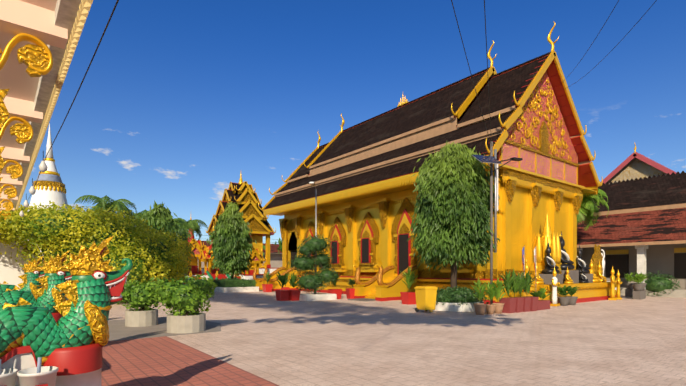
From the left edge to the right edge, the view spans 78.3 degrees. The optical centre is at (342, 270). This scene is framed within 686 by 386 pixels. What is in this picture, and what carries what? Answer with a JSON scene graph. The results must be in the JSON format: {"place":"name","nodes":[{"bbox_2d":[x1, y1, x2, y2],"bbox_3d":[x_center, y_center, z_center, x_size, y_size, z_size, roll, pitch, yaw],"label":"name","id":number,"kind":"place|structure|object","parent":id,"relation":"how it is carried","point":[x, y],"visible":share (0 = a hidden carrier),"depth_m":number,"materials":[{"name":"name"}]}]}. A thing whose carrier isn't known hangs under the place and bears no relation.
{"place":"outdoors","nodes":[
{"label":"outdoors","id":0,"kind":"place"},
{"bbox_2d":[0,242,32,290],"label":"white wall","id":1,"kind":"structure","parent":0,"point":[11,270],"depth_m":21.38,"materials":[{"name":"paint"}]},
{"bbox_2d":[0,256,44,298],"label":"naga statue","id":2,"kind":"object","parent":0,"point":[33,271],"visible":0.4,"depth_m":11.77,"materials":[{"name":"gold metal"}]},
{"bbox_2d":[197,241,281,267],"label":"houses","id":3,"kind":"structure","parent":0,"point":[275,259],"depth_m":100.21,"materials":[{"name":"white tile"}]},
{"bbox_2d":[20,0,685,243],"label":"sky","id":4,"kind":"structure","parent":0,"point":[176,99],"materials":[{"name":"blue"}]},
{"bbox_2d":[67,291,685,385],"bbox_3d":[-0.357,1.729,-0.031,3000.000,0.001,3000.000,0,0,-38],"label":"ground","id":5,"kind":"structure","parent":0,"point":[624,341],"depth_m":10.13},
{"bbox_2d":[28,123,67,287],"bbox_3d":[-21.276,-4.471,30.567,8.400,12.400,8.400,0,0,-38],"label":"white stupa","id":6,"kind":"object","parent":5,"relation":"on","point":[49,186],"visible":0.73,"depth_m":29.96,"materials":[{"name":"paint"}]},
{"bbox_2d":[0,0,118,219],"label":"roof edge","id":7,"kind":"object","parent":5,"relation":"on","point":[39,39],"visible":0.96,"depth_m":6.14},
{"bbox_2d":[0,200,194,285],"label":"hedge","id":8,"kind":"object","parent":5,"relation":"on","point":[49,231],"visible":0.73,"depth_m":20.79,"materials":[{"name":"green plant"}]},
{"bbox_2d":[74,195,136,223],"bbox_3d":[-16.709,-1.800,30.078,4.171,7.058,3.780,0,0,-38],"label":"palm","id":9,"kind":"object","parent":5,"relation":"on","point":[104,201],"visible":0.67,"depth_m":29.62,"materials":[{"name":"green plant"}]},
{"bbox_2d":[131,209,147,228],"bbox_3d":[-19.314,-2.124,41.170,3.534,7.712,3.634,0,0,13],"label":"tree","id":10,"kind":"object","parent":5,"relation":"on","point":[142,215],"visible":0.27,"depth_m":39.79,"materials":[{"name":"green plant"}]},
{"bbox_2d":[108,317,220,340],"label":"pavement","id":11,"kind":"structure","parent":5,"relation":"on","point":[119,330],"depth_m":12.13,"materials":[{"name":"grey concrete"}]},
{"bbox_2d":[125,309,157,326],"bbox_3d":[-6.387,1.489,13.387,0.960,0.480,0.960,0,0,-38],"label":"planter pot","id":12,"kind":"object","parent":11,"relation":"on","point":[138,318],"visible":0.9,"depth_m":12.98,"materials":[{"name":"concrete"}]},
{"bbox_2d":[117,277,163,310],"bbox_3d":[-6.430,0.789,13.418,1.606,1.158,1.476,0,0,30],"label":"planter bush","id":13,"kind":"object","parent":12,"relation":"on","point":[142,295],"visible":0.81,"depth_m":13.10,"materials":[{"name":"green plant"}]},
{"bbox_2d":[167,312,205,332],"bbox_3d":[-4.486,1.489,12.076,1.056,0.480,1.056,0,0,-38],"label":"planter pot","id":14,"kind":"object","parent":11,"relation":"on","point":[190,323],"visible":0.77,"depth_m":11.64,"materials":[{"name":"concrete"}]},
{"bbox_2d":[152,273,216,315],"bbox_3d":[-4.525,0.753,12.121,1.670,1.340,1.710,0,0,-38],"label":"planter bush","id":15,"kind":"object","parent":14,"relation":"on","point":[191,294],"visible":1,"depth_m":11.80,"materials":[{"name":"green plant"}]},
{"bbox_2d":[140,200,194,282],"bbox_3d":[-12.365,-1.514,28.565,4.037,6.502,4.078,0,0,35],"label":"dark tree","id":16,"kind":"object","parent":5,"relation":"on","point":[158,215],"visible":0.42,"depth_m":28.11,"materials":[{"name":"green plant"}]},
{"bbox_2d":[101,336,278,385],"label":"red paving","id":17,"kind":"structure","parent":5,"relation":"on","point":[161,361],"depth_m":7.50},
{"bbox_2d":[0,357,58,385],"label":"bucket","id":18,"kind":"object","parent":17,"relation":"on","point":[39,375],"visible":1,"depth_m":4.06,"materials":[{"name":"white plastic"}]},
{"bbox_2d":[0,250,71,321],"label":"naga statue","id":19,"kind":"object","parent":17,"relation":"on","point":[49,293],"visible":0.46,"depth_m":8.17,"materials":[{"name":"green ceramic"}]},
{"bbox_2d":[0,236,132,385],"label":"naga statue","id":20,"kind":"object","parent":17,"relation":"on","point":[72,341],"visible":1,"depth_m":4.59,"materials":[{"name":"green ceramic"}]},
{"bbox_2d":[173,218,207,283],"bbox_3d":[-14.784,-1.650,39.642,3.428,6.766,3.541,0,0,7],"label":"palm","id":21,"kind":"object","parent":5,"relation":"on","point":[193,225],"visible":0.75,"depth_m":39.18,"materials":[{"name":"green plant"}]},
{"bbox_2d":[185,218,204,273],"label":"statue","id":22,"kind":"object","parent":5,"relation":"on","point":[195,265],"depth_m":49.64,"materials":[{"name":"gold paint"}]},
{"bbox_2d":[198,221,220,273],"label":"statue","id":23,"kind":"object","parent":5,"relation":"on","point":[204,256],"depth_m":48.59,"materials":[{"name":"gold paint"}]},
{"bbox_2d":[179,271,245,283],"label":"terrace balustrade","id":24,"kind":"object","parent":5,"relation":"on","point":[216,276],"visible":0.12,"depth_m":42.06,"materials":[{"name":"red paint"}]},
{"bbox_2d":[212,287,258,292],"bbox_3d":[-9.391,1.529,35.473,3.000,0.400,4.200,0,0,-38],"label":"planter","id":25,"kind":"object","parent":5,"relation":"on","point":[235,289],"visible":0.64,"depth_m":33.74,"materials":[{"name":"white concrete"}]},
{"bbox_2d":[212,277,256,286],"bbox_3d":[-9.529,1.115,35.423,3.716,1.088,5.432,0,0,-38],"label":"hedge foliage","id":26,"kind":"object","parent":25,"relation":"in","point":[232,282],"visible":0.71,"depth_m":34.00,"materials":[{"name":"green plant"}]},
{"bbox_2d":[206,202,256,278],"bbox_3d":[-9.665,-2.264,36.119,3.975,7.398,4.232,0,0,-38],"label":"ashoka tree","id":27,"kind":"object","parent":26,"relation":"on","point":[231,245],"visible":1,"depth_m":35.34,"materials":[{"name":"green plant"}]},
{"bbox_2d":[201,172,277,273],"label":"tower pavilion","id":28,"kind":"structure","parent":5,"relation":"on","point":[243,195],"depth_m":54.22,"materials":[{"name":"gold paint"}]},
{"bbox_2d":[242,231,265,279],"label":"statue","id":29,"kind":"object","parent":5,"relation":"on","point":[257,258],"depth_m":45.52,"materials":[{"name":"gold paint"}]},
{"bbox_2d":[251,262,296,290],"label":"naga stairs","id":30,"kind":"structure","parent":5,"relation":"on","point":[273,280],"depth_m":36.32,"materials":[{"name":"gold metal"}]},
{"bbox_2d":[275,238,281,253],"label":"tree","id":31,"kind":"object","parent":5,"relation":"on","point":[280,244],"visible":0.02,"depth_m":82.06,"materials":[{"name":"green plant"}]},
{"bbox_2d":[275,182,341,300],"bbox_3d":[-1.962,-1.660,24.829,4.097,6.778,1.871,0,0,-38],"label":"lamp post","id":32,"kind":"object","parent":5,"relation":"on","point":[296,295],"visible":0.85,"depth_m":24.30,"materials":[{"name":"red ceramic"}]},
{"bbox_2d":[287,235,339,293],"bbox_3d":[-1.758,-0.369,25.119,2.424,3.601,2.949,0,0,41],"label":"topiary tree","id":33,"kind":"object","parent":32,"relation":"on","point":[315,246],"visible":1,"depth_m":24.63,"materials":[{"name":"green plant"}]},
{"bbox_2d":[348,257,417,300],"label":"staircase","id":34,"kind":"structure","parent":5,"relation":"on","point":[384,284],"depth_m":25.16,"materials":[{"name":"gold metal"}]},
{"bbox_2d":[414,286,437,311],"bbox_3d":[3.429,1.192,17.455,0.640,1.075,0.730,0,0,-28],"label":"wheelie bin","id":35,"kind":"object","parent":5,"relation":"on","point":[425,298],"visible":1,"depth_m":17.23,"materials":[{"name":"yellow plastic"}]},
{"bbox_2d":[262,266,646,314],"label":"potted plants","id":36,"kind":"object","parent":5,"relation":"on","point":[519,283],"visible":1,"depth_m":18.12,"materials":[{"name":"green plant"}]},
{"bbox_2d":[435,301,483,311],"bbox_3d":[5.048,1.549,18.956,2.440,0.360,2.440,0,0,-38],"label":"planter","id":37,"kind":"object","parent":5,"relation":"on","point":[455,307],"visible":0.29,"depth_m":17.81,"materials":[{"name":"white concrete"}]},
{"bbox_2d":[407,142,499,290],"bbox_3d":[5.046,-2.206,19.195,4.190,7.378,4.086,0,0,-38],"label":"ashoka tree","id":38,"kind":"object","parent":37,"relation":"on","point":[452,212],"visible":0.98,"depth_m":18.12,"materials":[{"name":"green plant"}]},
{"bbox_2d":[436,286,488,304],"bbox_3d":[5.017,1.206,19.002,3.143,1.108,3.250,0,0,-38],"label":"shrub","id":39,"kind":"object","parent":37,"relation":"in","point":[461,295],"visible":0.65,"depth_m":18.11,"materials":[{"name":"green plant"}]},
{"bbox_2d":[472,141,522,303],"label":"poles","id":40,"kind":"object","parent":5,"relation":"on","point":[491,159],"visible":0.96,"depth_m":17.89,"materials":[{"name":"metal"}]},
{"bbox_2d":[194,0,656,242],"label":"power lines","id":41,"kind":"object","parent":40,"relation":"attached to","point":[487,63],"visible":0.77,"depth_m":11.62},
{"bbox_2d":[494,231,621,305],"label":"buddha statues","id":42,"kind":"object","parent":5,"relation":"on","point":[593,285],"visible":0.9,"depth_m":23.13,"materials":[{"name":"gold paint"}]},
{"bbox_2d":[522,246,535,276],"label":"flags","id":43,"kind":"object","parent":42,"relation":"on","point":[523,258],"visible":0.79,"depth_m":19.89,"materials":[{"name":"fabric"}]},
{"bbox_2d":[529,212,563,283],"bbox_3d":[11.213,-1.296,23.162,2.000,4.050,1.400,0,0,-38],"label":"golden stupa","id":44,"kind":"object","parent":42,"relation":"on","point":[541,243],"visible":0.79,"depth_m":22.83,"materials":[{"name":"gold metal"}]},
{"bbox_2d":[577,189,608,230],"bbox_3d":[16.206,-1.994,29.701,4.148,7.452,4.268,0,0,6],"label":"palm","id":45,"kind":"object","parent":5,"relation":"on","point":[587,212],"visible":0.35,"depth_m":28.61,"materials":[{"name":"green plant"}]},
{"bbox_2d":[601,249,616,289],"bbox_3d":[17.170,0.152,28.046,2.900,3.155,1.325,0,0,-38],"label":"white statue","id":46,"kind":"object","parent":5,"relation":"on","point":[603,261],"visible":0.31,"depth_m":28.23,"materials":[{"name":"paint"}]},
{"bbox_2d":[577,171,685,297],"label":"hall","id":47,"kind":"structure","parent":5,"relation":"on","point":[640,228],"depth_m":30.16,"materials":[{"name":"concrete"}]},
{"bbox_2d":[600,143,675,183],"bbox_3d":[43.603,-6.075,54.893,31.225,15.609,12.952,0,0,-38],"label":"roof gable","id":48,"kind":"structure","parent":47,"relation":"attached to","point":[634,165],"depth_m":45.95,"materials":[{"name":"beige paint"}]},
{"bbox_2d":[642,271,679,296],"bbox_3d":[21.065,0.973,28.240,2.615,1.944,2.715,0,0,-38],"label":"round shrub","id":49,"kind":"object","parent":5,"relation":"on","point":[656,283],"visible":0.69,"depth_m":27.62,"materials":[{"name":"green plant"}]},
{"bbox_2d":[258,21,602,215],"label":"temple roof","id":50,"kind":"structure","parent":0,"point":[531,116],"depth_m":26.06,"materials":[{"name":"brown tile"}]},
{"bbox_2d":[279,164,584,303],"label":"temple walls","id":51,"kind":"structure","parent":0,"point":[367,233],"depth_m":26.32,"materials":[{"name":"yellow paint"}]},
{"bbox_2d":[284,212,300,269],"bbox_3d":[-4.484,-2.346,37.883,0.390,5.550,3.000,0,0,-38],"label":"temple porch","id":52,"kind":"object","parent":51,"relation":"attached to","point":[291,240],"visible":0.35,"depth_m":38.13,"materials":[{"name":"yellow paint"}]}
]}

